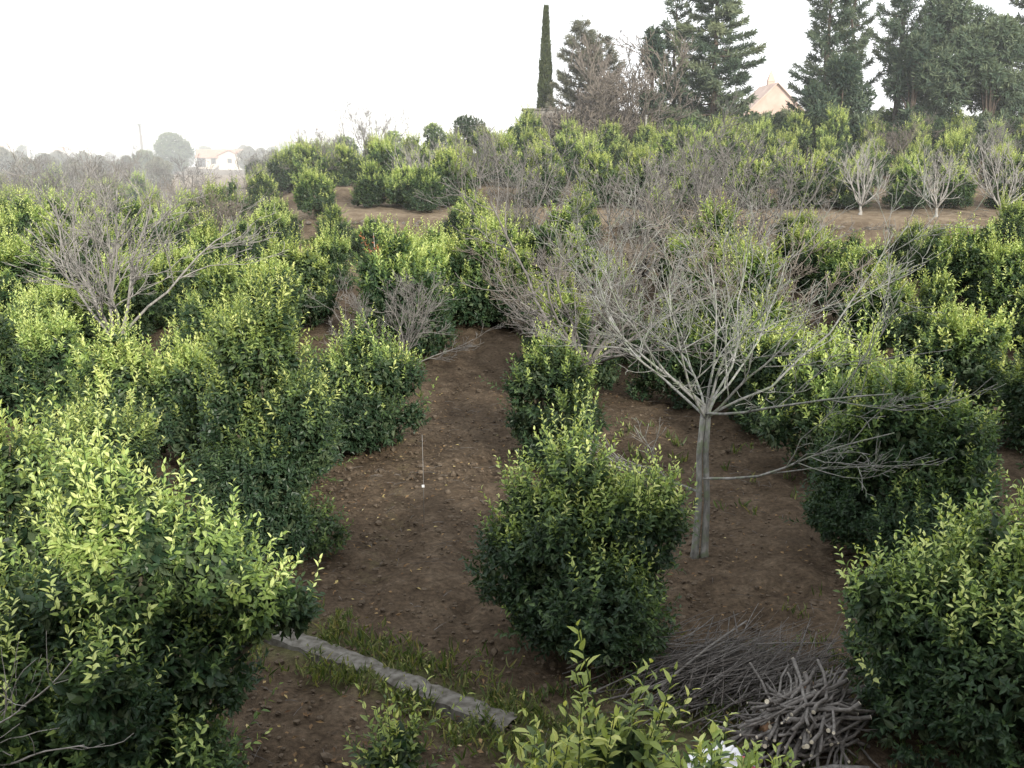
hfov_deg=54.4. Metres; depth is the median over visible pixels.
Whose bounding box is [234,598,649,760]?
weeds
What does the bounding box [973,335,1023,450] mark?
citrus tree
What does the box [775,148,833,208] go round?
citrus tree
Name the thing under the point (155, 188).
citrus tree
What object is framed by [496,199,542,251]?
citrus tree
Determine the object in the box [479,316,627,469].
citrus tree
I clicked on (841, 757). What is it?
cut branch
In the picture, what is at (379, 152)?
citrus tree
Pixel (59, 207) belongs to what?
citrus tree
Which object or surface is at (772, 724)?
cut branch
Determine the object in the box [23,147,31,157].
utility pole
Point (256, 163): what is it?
bare tree
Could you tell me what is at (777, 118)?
evergreen shrub
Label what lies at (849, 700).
cut branch
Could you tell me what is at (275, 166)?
citrus tree
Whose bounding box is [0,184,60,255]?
citrus tree
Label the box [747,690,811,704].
cut branch
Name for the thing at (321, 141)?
bare tree
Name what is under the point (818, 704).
cut branch
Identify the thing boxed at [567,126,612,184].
citrus tree
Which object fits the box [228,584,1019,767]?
weeds
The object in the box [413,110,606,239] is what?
bare tree
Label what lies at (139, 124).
palm tree
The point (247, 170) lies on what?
evergreen shrub
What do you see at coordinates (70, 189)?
citrus tree
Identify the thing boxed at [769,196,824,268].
citrus tree
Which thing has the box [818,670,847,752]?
cut branch
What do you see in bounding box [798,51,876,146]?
pine tree
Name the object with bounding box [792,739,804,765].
cut branch
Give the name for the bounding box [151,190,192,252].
citrus tree
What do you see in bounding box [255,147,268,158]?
broadleaf tree
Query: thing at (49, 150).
distant house
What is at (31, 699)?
dead branch
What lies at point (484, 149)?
bare tree
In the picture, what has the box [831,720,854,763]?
cut branch
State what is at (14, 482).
citrus tree
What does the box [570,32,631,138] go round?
old conifer
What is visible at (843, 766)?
cut log
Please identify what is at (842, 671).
stick
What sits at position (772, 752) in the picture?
cut branch
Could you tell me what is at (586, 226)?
citrus tree
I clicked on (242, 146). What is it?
broadleaf tree
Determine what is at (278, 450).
citrus tree
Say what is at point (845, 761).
cut branch
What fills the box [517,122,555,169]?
citrus tree
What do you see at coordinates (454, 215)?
citrus tree
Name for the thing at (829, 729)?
cut branch
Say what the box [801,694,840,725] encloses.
cut branch
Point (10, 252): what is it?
citrus tree
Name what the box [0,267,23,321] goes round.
citrus tree
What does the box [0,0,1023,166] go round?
sky
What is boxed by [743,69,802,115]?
old building
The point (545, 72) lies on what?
cypress tree
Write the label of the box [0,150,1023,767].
ground
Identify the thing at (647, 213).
bare tree
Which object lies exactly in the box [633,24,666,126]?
pine tree
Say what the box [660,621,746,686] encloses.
stick
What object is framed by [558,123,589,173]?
citrus tree
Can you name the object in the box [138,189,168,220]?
citrus tree
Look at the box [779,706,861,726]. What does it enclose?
cut branch
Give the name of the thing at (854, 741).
cut branch
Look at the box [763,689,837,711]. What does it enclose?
cut branch
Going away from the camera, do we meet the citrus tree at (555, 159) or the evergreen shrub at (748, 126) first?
the citrus tree at (555, 159)
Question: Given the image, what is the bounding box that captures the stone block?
[522,108,561,149]
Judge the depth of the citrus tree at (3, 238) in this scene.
35.39 m
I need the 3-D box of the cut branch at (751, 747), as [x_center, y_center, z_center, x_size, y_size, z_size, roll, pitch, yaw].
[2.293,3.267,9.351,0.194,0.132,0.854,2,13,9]
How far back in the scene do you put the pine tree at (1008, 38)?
66.82 m
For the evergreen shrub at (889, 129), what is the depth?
65.95 m
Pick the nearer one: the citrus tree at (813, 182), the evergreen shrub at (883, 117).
the citrus tree at (813, 182)
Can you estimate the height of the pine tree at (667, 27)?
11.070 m
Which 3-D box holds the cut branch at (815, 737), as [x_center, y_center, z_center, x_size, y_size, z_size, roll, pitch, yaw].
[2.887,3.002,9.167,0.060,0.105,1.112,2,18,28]
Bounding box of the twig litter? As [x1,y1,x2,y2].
[209,396,901,767]
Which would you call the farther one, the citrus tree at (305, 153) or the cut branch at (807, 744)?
the citrus tree at (305, 153)
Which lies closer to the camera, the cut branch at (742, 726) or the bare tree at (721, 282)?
the cut branch at (742, 726)
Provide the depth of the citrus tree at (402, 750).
7.80 m
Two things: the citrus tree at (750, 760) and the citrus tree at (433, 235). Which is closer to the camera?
the citrus tree at (750, 760)
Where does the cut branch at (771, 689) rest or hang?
on the cut log at (763, 728)
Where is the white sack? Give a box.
[687,741,758,767]
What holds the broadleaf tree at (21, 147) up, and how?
on the ground at (494, 350)
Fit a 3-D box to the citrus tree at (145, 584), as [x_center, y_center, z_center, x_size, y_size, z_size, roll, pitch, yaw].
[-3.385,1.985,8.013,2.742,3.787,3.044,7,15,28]
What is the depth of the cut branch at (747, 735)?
8.97 m
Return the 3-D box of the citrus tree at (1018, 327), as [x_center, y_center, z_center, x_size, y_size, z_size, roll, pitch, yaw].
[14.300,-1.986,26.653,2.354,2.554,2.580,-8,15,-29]
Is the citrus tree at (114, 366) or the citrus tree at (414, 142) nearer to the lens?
the citrus tree at (114, 366)
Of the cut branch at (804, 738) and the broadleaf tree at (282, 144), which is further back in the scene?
the broadleaf tree at (282, 144)
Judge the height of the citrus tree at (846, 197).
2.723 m
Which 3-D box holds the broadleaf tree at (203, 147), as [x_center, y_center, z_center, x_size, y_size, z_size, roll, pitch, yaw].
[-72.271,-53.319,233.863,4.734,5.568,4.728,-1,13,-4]
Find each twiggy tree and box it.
[527,95,603,141]
[562,25,701,142]
[567,40,671,136]
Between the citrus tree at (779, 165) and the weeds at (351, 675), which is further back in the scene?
the citrus tree at (779, 165)
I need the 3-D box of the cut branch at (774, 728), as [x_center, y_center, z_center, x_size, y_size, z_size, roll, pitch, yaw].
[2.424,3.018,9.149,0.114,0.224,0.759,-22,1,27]
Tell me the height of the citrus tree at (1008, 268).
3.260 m
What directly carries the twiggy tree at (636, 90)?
on the ground at (494, 350)
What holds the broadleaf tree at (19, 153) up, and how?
on the ground at (494, 350)
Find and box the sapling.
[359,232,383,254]
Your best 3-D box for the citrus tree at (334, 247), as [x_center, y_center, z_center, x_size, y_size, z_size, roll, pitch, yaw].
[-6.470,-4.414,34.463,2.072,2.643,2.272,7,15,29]
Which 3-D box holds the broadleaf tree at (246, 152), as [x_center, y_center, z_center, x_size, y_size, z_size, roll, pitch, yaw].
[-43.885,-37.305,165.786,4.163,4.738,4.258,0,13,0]
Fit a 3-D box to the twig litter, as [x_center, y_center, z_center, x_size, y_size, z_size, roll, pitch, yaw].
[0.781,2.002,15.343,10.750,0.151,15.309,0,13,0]
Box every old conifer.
[544,14,616,139]
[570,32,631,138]
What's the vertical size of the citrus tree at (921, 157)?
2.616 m
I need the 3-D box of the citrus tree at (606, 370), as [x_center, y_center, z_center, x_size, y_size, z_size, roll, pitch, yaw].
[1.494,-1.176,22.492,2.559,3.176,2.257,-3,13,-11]
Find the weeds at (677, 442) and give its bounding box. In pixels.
[182,248,815,515]
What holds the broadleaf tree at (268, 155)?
on the ground at (494, 350)
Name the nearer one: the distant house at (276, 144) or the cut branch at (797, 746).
the cut branch at (797, 746)
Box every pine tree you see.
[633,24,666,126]
[634,0,701,125]
[655,0,776,130]
[780,0,886,121]
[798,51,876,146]
[834,0,884,99]
[864,0,928,146]
[880,0,1000,149]
[880,31,945,144]
[951,11,1023,141]
[1004,0,1023,128]
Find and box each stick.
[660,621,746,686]
[815,666,856,684]
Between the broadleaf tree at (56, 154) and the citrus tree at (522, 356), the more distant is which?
the broadleaf tree at (56, 154)
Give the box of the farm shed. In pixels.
[216,150,242,169]
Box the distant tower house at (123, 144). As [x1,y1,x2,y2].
[113,136,151,156]
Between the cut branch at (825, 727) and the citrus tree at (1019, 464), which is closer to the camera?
the cut branch at (825, 727)
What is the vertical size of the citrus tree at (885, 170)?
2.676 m
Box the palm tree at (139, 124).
[130,120,145,148]
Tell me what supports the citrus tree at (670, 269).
on the ground at (494, 350)
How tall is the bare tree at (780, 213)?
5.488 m
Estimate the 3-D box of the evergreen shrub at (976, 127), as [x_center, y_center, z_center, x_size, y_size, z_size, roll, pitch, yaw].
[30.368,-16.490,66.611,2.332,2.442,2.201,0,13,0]
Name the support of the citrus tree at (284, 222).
on the ground at (494, 350)
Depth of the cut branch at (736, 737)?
9.13 m
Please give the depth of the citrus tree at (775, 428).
16.77 m
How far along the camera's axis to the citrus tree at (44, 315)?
22.34 m
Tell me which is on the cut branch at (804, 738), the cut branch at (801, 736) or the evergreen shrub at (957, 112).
the cut branch at (801, 736)
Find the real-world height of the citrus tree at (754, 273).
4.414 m
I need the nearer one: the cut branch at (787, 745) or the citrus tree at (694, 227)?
the cut branch at (787, 745)
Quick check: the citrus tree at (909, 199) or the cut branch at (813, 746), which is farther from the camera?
the citrus tree at (909, 199)
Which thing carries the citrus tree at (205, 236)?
on the ground at (494, 350)
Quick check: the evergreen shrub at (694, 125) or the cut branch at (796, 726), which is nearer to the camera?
the cut branch at (796, 726)
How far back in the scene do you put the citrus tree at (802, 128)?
64.33 m
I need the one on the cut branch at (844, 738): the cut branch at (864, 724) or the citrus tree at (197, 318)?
the cut branch at (864, 724)
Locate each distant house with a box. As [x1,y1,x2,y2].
[0,142,24,151]
[44,147,71,155]
[272,142,296,146]
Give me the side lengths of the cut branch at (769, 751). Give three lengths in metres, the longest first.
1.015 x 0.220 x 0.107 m
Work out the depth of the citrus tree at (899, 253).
36.71 m
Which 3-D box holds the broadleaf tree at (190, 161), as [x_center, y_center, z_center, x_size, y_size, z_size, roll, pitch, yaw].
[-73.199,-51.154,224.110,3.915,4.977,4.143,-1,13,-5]
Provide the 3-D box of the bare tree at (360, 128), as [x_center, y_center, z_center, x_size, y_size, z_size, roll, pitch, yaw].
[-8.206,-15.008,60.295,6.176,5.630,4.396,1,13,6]
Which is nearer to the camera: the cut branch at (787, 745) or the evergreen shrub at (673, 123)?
the cut branch at (787, 745)
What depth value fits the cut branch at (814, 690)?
9.23 m
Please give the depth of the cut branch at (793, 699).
9.20 m
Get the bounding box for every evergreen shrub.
[244,160,277,194]
[326,135,359,163]
[385,129,403,162]
[422,121,449,154]
[452,114,486,149]
[507,125,532,156]
[656,118,677,134]
[675,116,704,137]
[730,115,750,136]
[736,107,758,118]
[762,115,776,135]
[771,111,789,121]
[772,116,795,140]
[775,110,795,125]
[805,115,827,150]
[867,110,887,126]
[875,120,899,152]
[878,107,892,122]
[920,114,948,148]
[948,107,973,117]
[967,119,981,147]
[1003,116,1023,149]
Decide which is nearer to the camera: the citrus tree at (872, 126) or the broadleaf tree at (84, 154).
the citrus tree at (872, 126)
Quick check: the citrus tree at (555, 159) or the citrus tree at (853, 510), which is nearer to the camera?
the citrus tree at (853, 510)
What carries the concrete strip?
on the ground at (494, 350)
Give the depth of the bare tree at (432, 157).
53.37 m
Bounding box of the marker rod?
[422,440,423,505]
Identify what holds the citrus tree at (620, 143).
on the ground at (494, 350)
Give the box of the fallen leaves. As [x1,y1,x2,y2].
[213,382,945,767]
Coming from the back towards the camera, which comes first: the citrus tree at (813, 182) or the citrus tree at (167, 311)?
the citrus tree at (813, 182)
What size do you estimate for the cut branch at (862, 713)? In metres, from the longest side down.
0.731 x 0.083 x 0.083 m
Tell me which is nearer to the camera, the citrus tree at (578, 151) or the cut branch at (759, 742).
the cut branch at (759, 742)
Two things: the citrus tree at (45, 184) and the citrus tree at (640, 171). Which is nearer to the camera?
the citrus tree at (640, 171)
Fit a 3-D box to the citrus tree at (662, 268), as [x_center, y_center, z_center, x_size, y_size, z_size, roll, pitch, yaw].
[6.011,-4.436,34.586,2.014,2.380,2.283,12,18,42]
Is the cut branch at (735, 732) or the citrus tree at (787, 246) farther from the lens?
the citrus tree at (787, 246)
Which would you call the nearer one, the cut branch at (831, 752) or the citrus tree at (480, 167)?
the cut branch at (831, 752)
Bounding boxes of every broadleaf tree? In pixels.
[0,146,17,178]
[9,156,42,183]
[14,150,30,160]
[15,144,33,158]
[33,153,59,174]
[49,150,69,164]
[57,158,85,188]
[74,150,94,171]
[90,154,113,177]
[104,151,116,161]
[113,155,140,181]
[131,149,154,177]
[143,156,174,185]
[185,148,195,166]
[195,145,211,164]
[234,144,245,148]
[236,146,260,170]
[244,155,260,172]
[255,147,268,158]
[259,149,277,161]
[278,141,288,150]
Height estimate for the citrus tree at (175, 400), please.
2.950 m
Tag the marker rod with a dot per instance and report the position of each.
(423, 475)
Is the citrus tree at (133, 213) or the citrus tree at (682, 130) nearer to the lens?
the citrus tree at (133, 213)
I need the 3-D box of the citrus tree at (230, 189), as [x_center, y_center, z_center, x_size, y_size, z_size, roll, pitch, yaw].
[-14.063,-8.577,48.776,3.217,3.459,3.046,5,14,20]
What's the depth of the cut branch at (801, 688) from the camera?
9.34 m
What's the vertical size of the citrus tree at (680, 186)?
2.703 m
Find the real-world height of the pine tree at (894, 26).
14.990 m
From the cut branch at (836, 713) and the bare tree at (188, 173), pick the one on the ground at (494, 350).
the bare tree at (188, 173)
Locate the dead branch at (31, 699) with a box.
[0,630,133,767]
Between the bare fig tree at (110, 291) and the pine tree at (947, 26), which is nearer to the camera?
the bare fig tree at (110, 291)
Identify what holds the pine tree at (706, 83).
on the ground at (494, 350)
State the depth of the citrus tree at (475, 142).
64.65 m
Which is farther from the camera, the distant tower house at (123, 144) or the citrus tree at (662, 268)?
the distant tower house at (123, 144)
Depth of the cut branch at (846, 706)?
9.20 m
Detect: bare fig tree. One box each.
[2,144,288,335]
[433,110,743,400]
[527,131,1006,558]
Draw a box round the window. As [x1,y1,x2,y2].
[197,158,205,166]
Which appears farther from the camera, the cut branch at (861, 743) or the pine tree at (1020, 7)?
the pine tree at (1020, 7)
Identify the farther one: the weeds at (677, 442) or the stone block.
the stone block
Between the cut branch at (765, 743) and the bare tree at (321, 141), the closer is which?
the cut branch at (765, 743)
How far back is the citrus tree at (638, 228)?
42.10 m
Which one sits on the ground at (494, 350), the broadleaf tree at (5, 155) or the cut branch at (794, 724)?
the broadleaf tree at (5, 155)
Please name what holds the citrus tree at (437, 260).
on the ground at (494, 350)
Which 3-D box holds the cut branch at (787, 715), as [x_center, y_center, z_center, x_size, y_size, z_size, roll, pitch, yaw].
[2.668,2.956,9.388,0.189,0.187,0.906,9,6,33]
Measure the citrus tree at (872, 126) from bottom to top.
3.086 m
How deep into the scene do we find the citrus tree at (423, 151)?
56.74 m
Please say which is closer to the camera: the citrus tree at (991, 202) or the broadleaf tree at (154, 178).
the citrus tree at (991, 202)
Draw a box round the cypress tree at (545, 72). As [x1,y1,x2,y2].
[535,4,554,107]
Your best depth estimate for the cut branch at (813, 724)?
9.11 m
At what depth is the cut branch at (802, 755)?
8.93 m
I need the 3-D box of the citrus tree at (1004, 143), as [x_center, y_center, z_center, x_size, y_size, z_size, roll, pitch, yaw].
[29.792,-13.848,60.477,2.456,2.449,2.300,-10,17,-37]
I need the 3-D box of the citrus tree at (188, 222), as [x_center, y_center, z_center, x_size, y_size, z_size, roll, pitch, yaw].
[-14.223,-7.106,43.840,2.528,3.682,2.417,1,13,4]
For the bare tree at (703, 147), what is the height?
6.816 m
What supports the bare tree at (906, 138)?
on the ground at (494, 350)
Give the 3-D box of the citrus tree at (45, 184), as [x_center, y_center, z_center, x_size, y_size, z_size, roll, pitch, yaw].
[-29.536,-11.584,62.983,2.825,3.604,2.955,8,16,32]
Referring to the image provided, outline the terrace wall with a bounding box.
[298,220,984,236]
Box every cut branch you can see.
[705,718,737,727]
[717,725,759,734]
[730,715,758,742]
[731,712,753,719]
[737,723,760,728]
[739,713,815,736]
[740,687,789,739]
[744,700,834,727]
[744,708,763,753]
[745,706,858,722]
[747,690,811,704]
[749,662,785,722]
[749,737,781,745]
[750,689,816,724]
[751,680,837,708]
[755,682,812,722]
[755,723,805,738]
[756,705,787,749]
[757,716,773,760]
[758,680,803,724]
[758,736,790,761]
[758,746,766,767]
[760,714,783,740]
[761,701,808,725]
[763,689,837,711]
[763,740,768,747]
[764,687,842,715]
[765,664,789,741]
[765,668,816,704]
[765,720,782,739]
[766,678,848,722]
[768,700,863,722]
[768,712,841,728]
[770,687,813,704]
[774,678,798,719]
[776,680,832,756]
[778,715,836,736]
[778,732,859,763]
[779,701,860,723]
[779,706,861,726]
[779,736,869,758]
[781,738,858,750]
[783,730,797,753]
[784,678,812,747]
[784,679,801,722]
[785,672,791,715]
[786,672,810,723]
[787,685,853,725]
[787,705,847,725]
[789,701,851,725]
[790,690,840,715]
[790,728,803,767]
[791,658,809,726]
[791,681,820,731]
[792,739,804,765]
[794,714,864,742]
[796,702,875,712]
[797,747,847,757]
[798,706,862,751]
[798,715,871,738]
[799,694,851,738]
[799,728,819,766]
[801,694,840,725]
[802,730,806,748]
[804,738,809,748]
[806,690,846,731]
[808,666,833,732]
[808,713,875,765]
[810,673,836,743]
[810,680,820,756]
[811,659,839,713]
[813,714,838,743]
[814,751,847,758]
[815,700,869,714]
[816,680,854,713]
[816,685,865,698]
[817,728,832,745]
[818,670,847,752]
[818,719,871,746]
[819,721,863,756]
[826,689,861,732]
[826,714,847,764]
[831,687,847,734]
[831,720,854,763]
[835,727,856,763]
[839,726,853,767]
[839,727,877,732]
[839,736,849,762]
[840,727,847,764]
[846,730,880,767]
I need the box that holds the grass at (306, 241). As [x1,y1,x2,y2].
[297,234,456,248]
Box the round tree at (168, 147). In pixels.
[152,131,194,173]
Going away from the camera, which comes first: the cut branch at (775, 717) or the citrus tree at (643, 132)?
the cut branch at (775, 717)
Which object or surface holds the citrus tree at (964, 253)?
on the ground at (494, 350)
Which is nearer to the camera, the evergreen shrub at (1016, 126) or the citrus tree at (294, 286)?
the citrus tree at (294, 286)
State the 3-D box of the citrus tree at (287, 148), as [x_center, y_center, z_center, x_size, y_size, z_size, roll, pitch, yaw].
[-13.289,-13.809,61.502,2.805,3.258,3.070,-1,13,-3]
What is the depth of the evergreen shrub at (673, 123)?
66.47 m
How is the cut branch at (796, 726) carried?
on the cut branch at (814, 690)
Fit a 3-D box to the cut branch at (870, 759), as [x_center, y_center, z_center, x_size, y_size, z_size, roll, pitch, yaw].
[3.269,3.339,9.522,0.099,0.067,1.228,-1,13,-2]
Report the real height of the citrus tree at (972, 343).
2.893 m
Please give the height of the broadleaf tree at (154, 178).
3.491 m
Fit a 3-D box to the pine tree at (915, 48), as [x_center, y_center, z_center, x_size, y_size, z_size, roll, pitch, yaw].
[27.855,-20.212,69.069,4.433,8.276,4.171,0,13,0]
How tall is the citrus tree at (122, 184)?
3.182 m
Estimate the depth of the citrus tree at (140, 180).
68.15 m
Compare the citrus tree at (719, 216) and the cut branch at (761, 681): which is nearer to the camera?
the cut branch at (761, 681)
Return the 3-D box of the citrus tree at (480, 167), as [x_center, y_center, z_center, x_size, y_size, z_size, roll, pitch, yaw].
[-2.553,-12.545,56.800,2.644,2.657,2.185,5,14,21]
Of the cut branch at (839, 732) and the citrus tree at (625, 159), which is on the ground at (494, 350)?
the citrus tree at (625, 159)
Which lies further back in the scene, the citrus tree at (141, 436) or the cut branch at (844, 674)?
the citrus tree at (141, 436)
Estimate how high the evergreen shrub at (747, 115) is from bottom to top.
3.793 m
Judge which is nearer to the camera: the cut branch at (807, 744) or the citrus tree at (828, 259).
the cut branch at (807, 744)
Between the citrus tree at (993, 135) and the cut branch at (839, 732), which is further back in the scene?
the citrus tree at (993, 135)
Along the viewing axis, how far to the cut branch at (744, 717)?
9.31 m
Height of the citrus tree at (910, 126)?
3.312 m
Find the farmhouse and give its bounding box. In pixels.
[195,149,241,168]
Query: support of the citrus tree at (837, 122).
on the ground at (494, 350)
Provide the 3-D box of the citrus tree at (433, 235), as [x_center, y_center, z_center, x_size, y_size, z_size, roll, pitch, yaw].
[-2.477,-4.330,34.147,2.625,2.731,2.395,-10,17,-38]
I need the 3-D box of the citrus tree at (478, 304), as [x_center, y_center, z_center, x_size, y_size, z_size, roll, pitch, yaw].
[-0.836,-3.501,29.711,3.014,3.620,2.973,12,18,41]
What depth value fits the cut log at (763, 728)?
9.17 m
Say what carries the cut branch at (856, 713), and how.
on the cut branch at (794, 724)
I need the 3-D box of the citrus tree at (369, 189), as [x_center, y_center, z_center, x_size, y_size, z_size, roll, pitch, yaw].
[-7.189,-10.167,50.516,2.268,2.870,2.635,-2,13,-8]
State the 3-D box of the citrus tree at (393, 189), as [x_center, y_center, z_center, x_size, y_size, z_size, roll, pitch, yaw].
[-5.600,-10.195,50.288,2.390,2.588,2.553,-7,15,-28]
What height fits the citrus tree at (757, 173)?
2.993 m
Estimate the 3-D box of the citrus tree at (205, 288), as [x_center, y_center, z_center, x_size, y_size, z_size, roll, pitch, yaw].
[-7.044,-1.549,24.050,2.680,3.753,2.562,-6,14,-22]
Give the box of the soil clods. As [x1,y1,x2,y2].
[190,356,1018,767]
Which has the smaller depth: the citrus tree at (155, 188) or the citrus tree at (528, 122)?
the citrus tree at (155, 188)
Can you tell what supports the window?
in the farmhouse
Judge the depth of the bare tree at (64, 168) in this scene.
72.32 m
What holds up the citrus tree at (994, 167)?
on the ground at (494, 350)
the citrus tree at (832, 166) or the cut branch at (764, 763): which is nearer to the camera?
the cut branch at (764, 763)
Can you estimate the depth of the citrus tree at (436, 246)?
31.31 m
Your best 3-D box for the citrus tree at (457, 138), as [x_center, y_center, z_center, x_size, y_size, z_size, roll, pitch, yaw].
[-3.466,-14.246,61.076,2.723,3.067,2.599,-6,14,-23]
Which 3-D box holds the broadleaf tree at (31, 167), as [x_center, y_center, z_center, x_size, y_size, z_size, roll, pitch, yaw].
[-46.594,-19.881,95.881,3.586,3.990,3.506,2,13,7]
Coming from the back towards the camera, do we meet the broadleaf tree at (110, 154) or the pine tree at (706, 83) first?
the broadleaf tree at (110, 154)
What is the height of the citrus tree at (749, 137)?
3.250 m
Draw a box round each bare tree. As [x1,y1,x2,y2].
[0,155,40,188]
[0,155,97,205]
[5,150,171,216]
[34,150,105,188]
[57,141,169,195]
[139,153,242,204]
[145,171,283,235]
[228,147,274,184]
[267,124,360,174]
[304,268,503,363]
[328,89,425,163]
[385,138,443,171]
[403,134,464,175]
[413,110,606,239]
[439,123,518,188]
[455,221,664,348]
[546,142,746,298]
[600,186,899,346]
[614,90,776,236]
[662,133,884,264]
[823,133,901,214]
[863,110,950,169]
[900,138,979,216]
[954,115,1023,166]
[962,129,1023,218]
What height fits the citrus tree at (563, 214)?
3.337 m
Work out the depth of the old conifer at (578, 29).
67.31 m
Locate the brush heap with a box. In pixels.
[562,600,872,733]
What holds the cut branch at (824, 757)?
on the ground at (494, 350)
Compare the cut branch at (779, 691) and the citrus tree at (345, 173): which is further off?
the citrus tree at (345, 173)
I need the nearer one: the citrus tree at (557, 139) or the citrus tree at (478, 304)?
the citrus tree at (478, 304)
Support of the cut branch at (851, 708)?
on the cut branch at (797, 719)
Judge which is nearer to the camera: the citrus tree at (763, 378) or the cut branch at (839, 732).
the cut branch at (839, 732)
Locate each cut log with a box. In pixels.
[759,682,813,731]
[813,764,868,767]
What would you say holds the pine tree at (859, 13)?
on the ground at (494, 350)
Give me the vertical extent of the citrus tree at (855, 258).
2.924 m
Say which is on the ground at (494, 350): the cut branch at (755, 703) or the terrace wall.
the terrace wall
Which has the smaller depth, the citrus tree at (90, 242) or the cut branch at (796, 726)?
the cut branch at (796, 726)
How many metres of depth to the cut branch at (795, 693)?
9.29 m
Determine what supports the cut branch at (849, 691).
on the cut branch
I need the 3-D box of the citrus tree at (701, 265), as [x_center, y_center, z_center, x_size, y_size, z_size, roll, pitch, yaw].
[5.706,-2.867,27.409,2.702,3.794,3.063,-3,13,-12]
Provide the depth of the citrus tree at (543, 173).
49.41 m
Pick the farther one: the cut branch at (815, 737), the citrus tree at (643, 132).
the citrus tree at (643, 132)
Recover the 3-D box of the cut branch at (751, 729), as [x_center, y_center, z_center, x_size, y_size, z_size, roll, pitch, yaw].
[2.379,3.077,9.450,0.181,0.109,1.015,10,17,37]
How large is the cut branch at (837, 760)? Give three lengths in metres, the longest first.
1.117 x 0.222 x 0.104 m
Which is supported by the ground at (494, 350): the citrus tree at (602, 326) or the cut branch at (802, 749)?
the citrus tree at (602, 326)
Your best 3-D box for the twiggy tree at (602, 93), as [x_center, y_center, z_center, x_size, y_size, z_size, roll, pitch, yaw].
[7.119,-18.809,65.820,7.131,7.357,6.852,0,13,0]
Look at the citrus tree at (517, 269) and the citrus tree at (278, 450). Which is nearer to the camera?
the citrus tree at (278, 450)
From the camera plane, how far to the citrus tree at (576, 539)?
10.63 m
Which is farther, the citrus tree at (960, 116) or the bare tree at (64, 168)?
the bare tree at (64, 168)
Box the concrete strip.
[263,625,520,733]
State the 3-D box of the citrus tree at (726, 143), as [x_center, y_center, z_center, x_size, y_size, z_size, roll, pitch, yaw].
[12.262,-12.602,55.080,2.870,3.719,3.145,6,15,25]
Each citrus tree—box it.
[0,177,23,196]
[0,177,41,214]
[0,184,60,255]
[0,191,10,247]
[0,216,57,300]
[0,223,19,276]
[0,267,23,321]
[0,281,92,395]
[0,288,95,432]
[0,304,46,418]
[0,365,118,761]
[0,388,325,767]
[6,388,176,536]
[13,263,108,356]
[23,210,96,295]
[29,185,86,253]
[30,175,59,201]
[40,161,73,192]
[50,304,170,458]
[54,180,77,196]
[67,188,108,246]
[69,206,139,287]
[80,191,108,214]
[83,227,174,343]
[101,193,169,261]
[103,170,131,192]
[106,180,132,217]
[115,241,190,329]
[126,167,153,202]
[134,309,223,474]
[135,185,163,206]
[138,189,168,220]
[150,231,213,305]
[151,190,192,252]
[153,286,263,365]
[162,254,366,568]
[165,242,269,346]
[173,180,216,236]
[176,208,236,281]
[192,173,254,234]
[205,347,347,487]
[209,234,314,345]
[216,212,269,275]
[242,163,283,214]
[246,194,298,257]
[248,217,342,326]
[265,146,299,193]
[271,193,303,246]
[278,138,304,158]
[284,135,333,185]
[292,158,337,218]
[298,134,328,163]
[298,305,438,454]
[302,218,355,291]
[313,199,356,242]
[321,135,333,158]
[326,135,366,186]
[342,664,474,767]
[347,213,391,261]
[347,217,462,355]
[348,158,387,206]
[358,129,401,180]
[360,127,397,173]
[376,214,466,324]
[382,158,418,205]
[398,163,448,211]
[400,129,427,168]
[407,139,434,168]
[411,218,456,276]
[413,232,457,277]
[425,134,481,207]
[439,190,486,238]
[440,206,514,327]
[442,128,470,153]
[451,189,500,246]
[454,620,733,767]
[455,143,487,184]
[459,377,701,690]
[470,121,491,159]
[473,197,535,281]
[478,126,504,169]
[479,125,527,187]
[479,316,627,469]
[484,237,544,332]
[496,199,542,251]
[510,102,542,142]
[510,138,568,206]
[512,272,609,369]
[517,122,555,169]
[517,264,632,389]
[522,135,568,181]
[528,200,594,289]
[545,201,601,265]
[547,228,610,306]
[551,113,581,157]
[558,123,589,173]
[559,181,607,238]
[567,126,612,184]
[570,140,629,207]
[581,248,652,362]
[590,115,622,155]
[609,133,635,169]
[616,141,646,182]
[616,141,662,207]
[624,290,726,410]
[629,176,685,243]
[633,116,660,148]
[635,123,678,173]
[646,712,799,767]
[648,224,691,284]
[657,216,699,258]
[661,221,695,302]
[662,143,699,184]
[666,183,752,311]
[670,119,694,152]
[670,158,715,208]
[682,213,760,326]
[683,122,714,171]
[693,245,808,333]
[694,221,807,396]
[705,112,738,156]
[711,122,754,186]
[716,294,827,434]
[723,151,776,207]
[733,293,896,481]
[736,123,763,164]
[745,112,775,153]
[763,143,794,187]
[767,128,805,163]
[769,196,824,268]
[771,211,840,289]
[774,107,816,158]
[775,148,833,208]
[779,334,1012,576]
[795,226,868,301]
[807,133,850,173]
[810,143,843,185]
[813,100,855,158]
[817,231,911,324]
[827,154,874,208]
[827,255,918,350]
[832,470,1023,767]
[844,140,884,186]
[850,113,890,157]
[866,134,899,176]
[881,151,938,208]
[885,215,933,272]
[888,259,974,368]
[892,111,933,156]
[896,144,933,180]
[902,222,951,281]
[908,131,934,165]
[910,281,1023,412]
[919,212,1015,309]
[926,153,984,208]
[928,126,977,186]
[933,119,979,170]
[934,107,980,156]
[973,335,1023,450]
[974,219,1023,323]
[976,116,1018,157]
[978,140,1020,186]
[982,146,1023,208]
[986,139,1020,169]
[990,183,1023,250]
[1006,280,1023,351]
[1012,123,1023,158]
[1015,426,1023,470]
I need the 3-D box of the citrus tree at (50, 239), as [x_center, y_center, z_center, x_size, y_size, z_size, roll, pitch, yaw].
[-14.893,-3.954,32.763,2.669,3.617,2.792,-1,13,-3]

